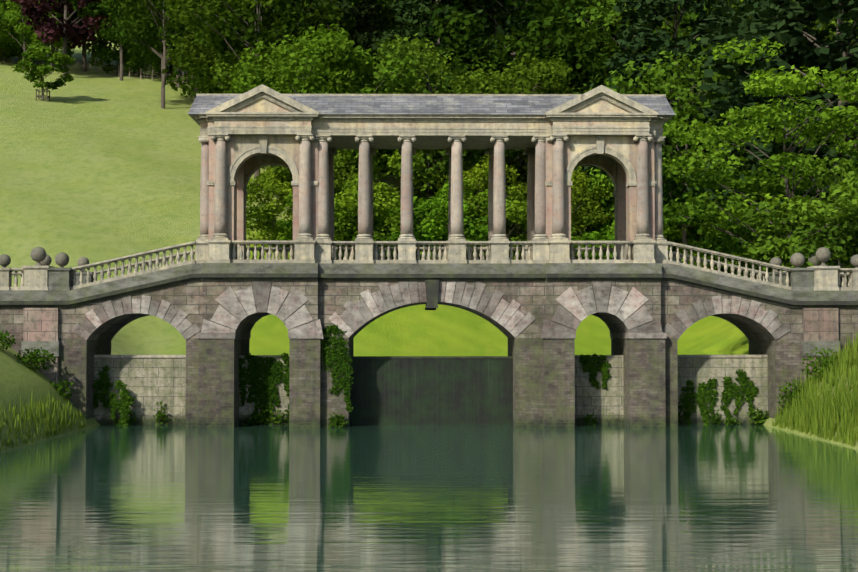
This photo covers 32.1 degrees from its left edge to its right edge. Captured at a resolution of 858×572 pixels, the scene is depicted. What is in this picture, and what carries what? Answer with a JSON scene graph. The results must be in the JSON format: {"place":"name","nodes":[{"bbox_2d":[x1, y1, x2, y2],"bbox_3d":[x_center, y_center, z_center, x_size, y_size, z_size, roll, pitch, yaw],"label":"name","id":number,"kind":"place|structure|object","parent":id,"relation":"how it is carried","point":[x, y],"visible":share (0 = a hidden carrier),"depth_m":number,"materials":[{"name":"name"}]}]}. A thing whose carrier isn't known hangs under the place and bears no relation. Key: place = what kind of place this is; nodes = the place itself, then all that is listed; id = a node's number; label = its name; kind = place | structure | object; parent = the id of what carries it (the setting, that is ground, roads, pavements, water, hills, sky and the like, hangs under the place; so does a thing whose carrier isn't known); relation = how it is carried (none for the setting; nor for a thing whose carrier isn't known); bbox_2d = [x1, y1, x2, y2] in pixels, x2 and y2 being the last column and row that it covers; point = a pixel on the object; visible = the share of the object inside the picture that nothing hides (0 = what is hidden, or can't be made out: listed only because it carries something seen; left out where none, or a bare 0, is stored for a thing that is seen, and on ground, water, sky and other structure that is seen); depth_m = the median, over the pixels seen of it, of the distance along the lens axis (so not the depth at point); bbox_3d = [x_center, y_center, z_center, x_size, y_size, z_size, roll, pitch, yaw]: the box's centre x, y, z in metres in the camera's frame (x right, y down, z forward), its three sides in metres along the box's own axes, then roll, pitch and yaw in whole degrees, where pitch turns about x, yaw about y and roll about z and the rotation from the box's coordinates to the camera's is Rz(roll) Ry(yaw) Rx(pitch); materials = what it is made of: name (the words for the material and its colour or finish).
{"place":"outdoors","nodes":[
{"label":"outdoors","id":0,"kind":"place"},
{"bbox_2d":[0,351,857,571],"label":"lake water","id":1,"kind":"structure","parent":0,"point":[437,498],"depth_m":35.38,"materials":[{"name":"green liquid"}]},
{"bbox_2d":[0,26,857,453],"bbox_3d":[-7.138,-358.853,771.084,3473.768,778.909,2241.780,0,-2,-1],"label":"terrain","id":2,"kind":"structure","parent":0,"point":[96,166],"depth_m":117.34,"materials":[{"name":"green plant"}]},
{"bbox_2d":[0,18,14,47],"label":"tree","id":3,"kind":"object","parent":2,"relation":"on","point":[2,40],"visible":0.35,"depth_m":205.05,"materials":[{"name":"green plant"}]},
{"bbox_2d":[0,3,34,61],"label":"tree","id":4,"kind":"object","parent":2,"relation":"on","point":[7,51],"visible":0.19,"depth_m":208.64,"materials":[{"name":"green plant"}]},
{"bbox_2d":[0,0,46,63],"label":"tree","id":5,"kind":"object","parent":2,"relation":"on","point":[5,5],"visible":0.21,"depth_m":206.53,"materials":[{"name":"green plant"}]},
{"bbox_2d":[2,27,46,61],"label":"tree","id":6,"kind":"object","parent":2,"relation":"on","point":[11,55],"visible":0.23,"depth_m":209.62,"materials":[{"name":"green plant"}]},
{"bbox_2d":[0,0,56,68],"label":"tree","id":7,"kind":"object","parent":2,"relation":"on","point":[8,16],"visible":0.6,"depth_m":201.05,"materials":[{"name":"green plant"}]},
{"bbox_2d":[36,89,49,101],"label":"tree guard","id":8,"kind":"object","parent":2,"relation":"on","point":[46,95],"visible":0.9,"depth_m":167.54,"materials":[{"name":"brown wood"}]},
{"bbox_2d":[11,42,75,100],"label":"tree","id":9,"kind":"object","parent":2,"relation":"on","point":[40,51],"visible":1,"depth_m":167.16,"materials":[{"name":"green plant"}]},
{"bbox_2d":[18,0,82,72],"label":"tree","id":10,"kind":"object","parent":2,"relation":"on","point":[58,45],"visible":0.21,"depth_m":198.70,"materials":[{"name":"green plant"}]},
{"bbox_2d":[7,0,111,76],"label":"tree","id":11,"kind":"object","parent":2,"relation":"on","point":[65,30],"visible":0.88,"depth_m":193.96,"materials":[{"name":"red plant"}]},
{"bbox_2d":[47,0,114,71],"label":"tree","id":12,"kind":"object","parent":2,"relation":"on","point":[84,63],"visible":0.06,"depth_m":205.33,"materials":[{"name":"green plant"}]},
{"bbox_2d":[91,34,94,64],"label":"tree","id":13,"kind":"object","parent":2,"relation":"on","point":[92,53],"depth_m":214.60,"materials":[{"name":"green plant"}]},
{"bbox_2d":[9,56,191,83],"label":"hill fence","id":14,"kind":"object","parent":2,"relation":"on","point":[140,72],"visible":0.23,"depth_m":200.52,"materials":[{"name":"brown wood"}]},
{"bbox_2d":[69,0,140,80],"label":"tree","id":15,"kind":"object","parent":2,"relation":"on","point":[98,12],"visible":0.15,"depth_m":193.05,"materials":[{"name":"green plant"}]},
{"bbox_2d":[82,23,148,73],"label":"tree","id":16,"kind":"object","parent":2,"relation":"on","point":[101,52],"visible":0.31,"depth_m":199.72,"materials":[{"name":"green plant"}]},
{"bbox_2d":[111,39,139,75],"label":"tree","id":17,"kind":"object","parent":2,"relation":"on","point":[116,45],"visible":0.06,"depth_m":200.13,"materials":[{"name":"green plant"}]},
{"bbox_2d":[96,0,161,78],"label":"tree","id":18,"kind":"object","parent":2,"relation":"on","point":[103,3],"visible":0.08,"depth_m":193.36,"materials":[{"name":"green plant"}]},
{"bbox_2d":[105,0,169,84],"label":"tree","id":19,"kind":"object","parent":2,"relation":"on","point":[112,3],"depth_m":190.64,"materials":[{"name":"green plant"}]},
{"bbox_2d":[116,37,170,78],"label":"tree","id":20,"kind":"object","parent":2,"relation":"on","point":[140,62],"visible":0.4,"depth_m":196.45,"materials":[{"name":"green plant"}]},
{"bbox_2d":[99,0,193,108],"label":"tree","id":21,"kind":"object","parent":2,"relation":"on","point":[147,43],"visible":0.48,"depth_m":171.22,"materials":[{"name":"green plant"}]},
{"bbox_2d":[143,55,167,75],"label":"tree","id":22,"kind":"object","parent":2,"relation":"on","point":[158,62],"depth_m":196.32,"materials":[{"name":"green plant"}]},
{"bbox_2d":[129,0,198,99],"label":"tree","id":23,"kind":"object","parent":2,"relation":"on","point":[158,18],"visible":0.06,"depth_m":179.88,"materials":[{"name":"green plant"}]},
{"bbox_2d":[152,9,183,87],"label":"tree","id":24,"kind":"object","parent":2,"relation":"on","point":[179,70],"depth_m":188.77,"materials":[{"name":"green plant"}]},
{"bbox_2d":[152,36,184,81],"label":"tree","id":25,"kind":"object","parent":2,"relation":"on","point":[169,62],"visible":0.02,"depth_m":192.80,"materials":[{"name":"green plant"}]},
{"bbox_2d":[169,65,172,73],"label":"tree","id":26,"kind":"object","parent":2,"relation":"on","point":[170,69],"depth_m":209.61,"materials":[{"name":"green plant"}]},
{"bbox_2d":[166,3,243,93],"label":"tree","id":27,"kind":"object","parent":2,"relation":"on","point":[188,35],"depth_m":173.55,"materials":[{"name":"green plant"}]},
{"bbox_2d":[164,0,313,57],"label":"tree","id":28,"kind":"object","parent":2,"relation":"on","point":[168,12],"visible":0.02,"depth_m":153.76,"materials":[{"name":"green plant"}]},
{"bbox_2d":[165,1,316,97],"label":"tree","id":29,"kind":"object","parent":2,"relation":"on","point":[191,49],"visible":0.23,"depth_m":145.62,"materials":[{"name":"green plant"}]},
{"bbox_2d":[161,0,355,184],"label":"tree","id":30,"kind":"object","parent":2,"relation":"on","point":[198,20],"visible":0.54,"depth_m":130.47,"materials":[{"name":"green plant"}]},
{"bbox_2d":[246,166,292,246],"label":"tree","id":31,"kind":"object","parent":2,"relation":"on","point":[266,215],"visible":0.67,"depth_m":109.84,"materials":[{"name":"green plant"}]},
{"bbox_2d":[209,41,335,196],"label":"tree","id":32,"kind":"object","parent":2,"relation":"on","point":[229,77],"visible":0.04,"depth_m":127.49,"materials":[{"name":"green plant"}]},
{"bbox_2d":[194,0,351,86],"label":"tree","id":33,"kind":"object","parent":2,"relation":"on","point":[270,18],"visible":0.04,"depth_m":136.14,"materials":[{"name":"green plant"}]},
{"bbox_2d":[227,26,372,154],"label":"tree","id":34,"kind":"object","parent":2,"relation":"on","point":[349,85],"visible":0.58,"depth_m":116.17,"materials":[{"name":"green plant"}]},
{"bbox_2d":[259,149,357,197],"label":"tree","id":35,"kind":"object","parent":2,"relation":"on","point":[339,179],"visible":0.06,"depth_m":112.50,"materials":[{"name":"green plant"}]},
{"bbox_2d":[269,192,357,251],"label":"tree","id":36,"kind":"object","parent":2,"relation":"on","point":[288,199],"visible":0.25,"depth_m":108.27,"materials":[{"name":"green plant"}]},
{"bbox_2d":[241,4,408,45],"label":"tree","id":37,"kind":"object","parent":2,"relation":"on","point":[383,22],"visible":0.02,"depth_m":146.94,"materials":[{"name":"green plant"}]},
{"bbox_2d":[271,0,384,93],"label":"tree","id":38,"kind":"object","parent":2,"relation":"on","point":[363,39],"visible":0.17,"depth_m":133.66,"materials":[{"name":"green plant"}]},
{"bbox_2d":[278,39,415,192],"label":"tree","id":39,"kind":"object","parent":2,"relation":"on","point":[280,74],"depth_m":123.09,"materials":[{"name":"green plant"}]},
{"bbox_2d":[295,0,405,79],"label":"tree","id":40,"kind":"object","parent":2,"relation":"on","point":[380,4],"visible":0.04,"depth_m":141.67,"materials":[{"name":"green plant"}]},
{"bbox_2d":[279,23,425,237],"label":"tree","id":41,"kind":"object","parent":2,"relation":"on","point":[353,59],"visible":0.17,"depth_m":116.42,"materials":[{"name":"green plant"}]},
{"bbox_2d":[334,174,413,258],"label":"tree","id":42,"kind":"object","parent":2,"relation":"on","point":[380,196],"visible":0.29,"depth_m":108.12,"materials":[{"name":"green plant"}]},
{"bbox_2d":[333,149,438,230],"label":"tree","id":43,"kind":"object","parent":2,"relation":"on","point":[393,162],"visible":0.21,"depth_m":114.12,"materials":[{"name":"green plant"}]},
{"bbox_2d":[350,201,447,259],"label":"tree","id":44,"kind":"object","parent":2,"relation":"on","point":[395,234],"visible":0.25,"depth_m":109.06,"materials":[{"name":"green plant"}]},
{"bbox_2d":[352,0,472,35],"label":"tree","id":45,"kind":"object","parent":2,"relation":"on","point":[383,15],"visible":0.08,"depth_m":145.20,"materials":[{"name":"green plant"}]},
{"bbox_2d":[0,324,841,426],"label":"ivy and weeds","id":46,"kind":"object","parent":2,"relation":"on","point":[265,391],"visible":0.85,"depth_m":64.64,"materials":[{"name":"green plant"}]},
{"bbox_2d":[374,50,469,201],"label":"tree","id":47,"kind":"object","parent":2,"relation":"on","point":[445,68],"visible":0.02,"depth_m":126.53,"materials":[{"name":"green plant"}]},
{"bbox_2d":[0,332,857,451],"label":"bank grass","id":48,"kind":"structure","parent":2,"relation":"on","point":[827,411],"depth_m":57.65,"materials":[{"name":"green plant"}]},
{"bbox_2d":[0,263,857,427],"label":"arched bridge base","id":49,"kind":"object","parent":2,"relation":"on","point":[648,314],"depth_m":63.41,"materials":[{"name":"beige stone"}]},
{"bbox_2d":[0,241,857,290],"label":"bridge ramp balustrades","id":50,"kind":"object","parent":49,"relation":"on","point":[41,274],"visible":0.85,"depth_m":63.80,"materials":[{"name":"beige stone"}]},
{"bbox_2d":[188,84,675,263],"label":"pavilion","id":51,"kind":"structure","parent":49,"relation":"on","point":[617,138],"depth_m":63.86,"materials":[{"name":"beige stone"}]},
{"bbox_2d":[379,0,489,91],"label":"tree","id":52,"kind":"object","parent":2,"relation":"on","point":[424,3],"visible":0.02,"depth_m":138.60,"materials":[{"name":"green plant"}]},
{"bbox_2d":[368,0,501,192],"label":"tree","id":53,"kind":"object","parent":2,"relation":"on","point":[404,17],"visible":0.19,"depth_m":132.13,"materials":[{"name":"green plant"}]},
{"bbox_2d":[360,33,521,218],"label":"tree","id":54,"kind":"object","parent":2,"relation":"on","point":[433,63],"visible":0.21,"depth_m":117.18,"materials":[{"name":"green plant"}]},
{"bbox_2d":[392,178,510,259],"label":"tree","id":55,"kind":"object","parent":2,"relation":"on","point":[437,205],"visible":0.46,"depth_m":109.16,"materials":[{"name":"green plant"}]},
{"bbox_2d":[434,154,526,239],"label":"tree","id":56,"kind":"object","parent":2,"relation":"on","point":[477,173],"visible":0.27,"depth_m":113.01,"materials":[{"name":"green plant"}]},
{"bbox_2d":[437,59,545,179],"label":"tree","id":57,"kind":"object","parent":2,"relation":"on","point":[496,92],"visible":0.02,"depth_m":125.96,"materials":[{"name":"green plant"}]},
{"bbox_2d":[463,184,526,259],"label":"tree","id":58,"kind":"object","parent":2,"relation":"on","point":[515,216],"visible":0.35,"depth_m":109.45,"materials":[{"name":"green plant"}]},
{"bbox_2d":[448,0,552,71],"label":"tree","id":59,"kind":"object","parent":2,"relation":"on","point":[496,8],"visible":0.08,"depth_m":136.01,"materials":[{"name":"green plant"}]},
{"bbox_2d":[473,0,551,159],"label":"tree","id":60,"kind":"object","parent":2,"relation":"on","point":[539,1],"depth_m":144.39,"materials":[{"name":"green plant"}]},
{"bbox_2d":[405,0,620,195],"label":"tree","id":61,"kind":"object","parent":2,"relation":"on","point":[562,44],"visible":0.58,"depth_m":127.14,"materials":[{"name":"green plant"}]},
{"bbox_2d":[458,53,580,234],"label":"tree","id":62,"kind":"object","parent":2,"relation":"on","point":[542,76],"visible":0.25,"depth_m":117.30,"materials":[{"name":"green plant"}]},
{"bbox_2d":[502,0,617,65],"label":"tree","id":63,"kind":"object","parent":2,"relation":"on","point":[554,23],"depth_m":144.90,"materials":[{"name":"green plant"}]},
{"bbox_2d":[522,166,614,238],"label":"tree","id":64,"kind":"object","parent":2,"relation":"on","point":[585,216],"visible":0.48,"depth_m":111.44,"materials":[{"name":"green plant"}]},
{"bbox_2d":[571,225,606,259],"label":"tree","id":65,"kind":"object","parent":2,"relation":"on","point":[583,246],"visible":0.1,"depth_m":107.28,"materials":[{"name":"green plant"}]},
{"bbox_2d":[571,82,629,212],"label":"tree","id":66,"kind":"object","parent":2,"relation":"on","point":[594,87],"depth_m":123.58,"materials":[{"name":"green plant"}]},
{"bbox_2d":[544,0,674,202],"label":"tree","id":67,"kind":"object","parent":2,"relation":"on","point":[579,25],"visible":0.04,"depth_m":137.31,"materials":[{"name":"green plant"}]},
{"bbox_2d":[516,0,719,93],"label":"tree","id":68,"kind":"object","parent":2,"relation":"on","point":[593,11],"visible":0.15,"depth_m":128.86,"materials":[{"name":"green plant"}]},
{"bbox_2d":[571,87,665,206],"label":"tree","id":69,"kind":"object","parent":2,"relation":"on","point":[605,200],"visible":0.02,"depth_m":121.67,"materials":[{"name":"green plant"}]},
{"bbox_2d":[577,220,666,259],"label":"tree","id":70,"kind":"object","parent":2,"relation":"on","point":[601,235],"visible":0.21,"depth_m":109.51,"materials":[{"name":"green plant"}]},
{"bbox_2d":[577,151,692,253],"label":"tree","id":71,"kind":"object","parent":2,"relation":"on","point":[599,179],"visible":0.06,"depth_m":112.67,"materials":[{"name":"green plant"}]},
{"bbox_2d":[609,199,717,266],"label":"tree","id":72,"kind":"object","parent":2,"relation":"on","point":[675,229],"visible":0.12,"depth_m":108.72,"materials":[{"name":"green plant"}]},
{"bbox_2d":[570,0,759,259],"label":"tree","id":73,"kind":"object","parent":2,"relation":"on","point":[651,15],"visible":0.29,"depth_m":114.13,"materials":[{"name":"green plant"}]},
{"bbox_2d":[642,57,704,243],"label":"tree","id":74,"kind":"object","parent":2,"relation":"on","point":[687,95],"visible":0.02,"depth_m":124.08,"materials":[{"name":"green plant"}]},
{"bbox_2d":[587,0,792,84],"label":"tree","id":75,"kind":"object","parent":2,"relation":"on","point":[614,48],"visible":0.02,"depth_m":133.30,"materials":[{"name":"green plant"}]},
{"bbox_2d":[603,37,783,262],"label":"tree","id":76,"kind":"object","parent":2,"relation":"on","point":[657,71],"visible":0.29,"depth_m":105.50,"materials":[{"name":"green plant"}]},
{"bbox_2d":[669,224,757,277],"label":"tree","id":77,"kind":"object","parent":2,"relation":"on","point":[712,238],"visible":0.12,"depth_m":109.74,"materials":[{"name":"green plant"}]},
{"bbox_2d":[665,81,769,235],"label":"tree","id":78,"kind":"object","parent":2,"relation":"on","point":[691,102],"depth_m":115.70,"materials":[{"name":"green plant"}]},
{"bbox_2d":[675,97,833,280],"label":"tree","id":79,"kind":"object","parent":2,"relation":"on","point":[749,237],"visible":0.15,"depth_m":96.31,"materials":[{"name":"green plant"}]},
{"bbox_2d":[688,151,824,278],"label":"tree","id":80,"kind":"object","parent":2,"relation":"on","point":[731,248],"depth_m":110.07,"materials":[{"name":"green plant"}]},
{"bbox_2d":[662,36,857,269],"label":"tree","id":81,"kind":"object","parent":2,"relation":"on","point":[815,131],"visible":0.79,"depth_m":75.47,"materials":[{"name":"green plant"}]},
{"bbox_2d":[680,0,857,276],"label":"tree","id":82,"kind":"object","parent":2,"relation":"on","point":[825,13],"visible":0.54,"depth_m":89.50,"materials":[{"name":"green plant"}]},
{"bbox_2d":[682,0,857,284],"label":"tree","id":83,"kind":"object","parent":2,"relation":"on","point":[812,58],"visible":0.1,"depth_m":99.57,"materials":[{"name":"green plant"}]},
{"bbox_2d":[689,0,853,47],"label":"tree","id":84,"kind":"object","parent":2,"relation":"on","point":[751,18],"depth_m":137.24,"materials":[{"name":"green plant"}]},
{"bbox_2d":[716,0,846,48],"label":"tree","id":85,"kind":"object","parent":2,"relation":"on","point":[817,22],"depth_m":132.10,"materials":[{"name":"green plant"}]},
{"bbox_2d":[741,157,857,286],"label":"tree","id":86,"kind":"object","parent":2,"relation":"on","point":[806,208],"visible":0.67,"depth_m":71.13,"materials":[{"name":"green plant"}]},
{"bbox_2d":[802,24,857,45],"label":"tree","id":87,"kind":"object","parent":2,"relation":"on","point":[831,36],"depth_m":132.50,"materials":[{"name":"green plant"}]},
{"bbox_2d":[813,16,857,45],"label":"tree","id":88,"kind":"object","parent":2,"relation":"on","point":[850,21],"visible":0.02,"depth_m":137.76,"materials":[{"name":"green plant"}]}
]}

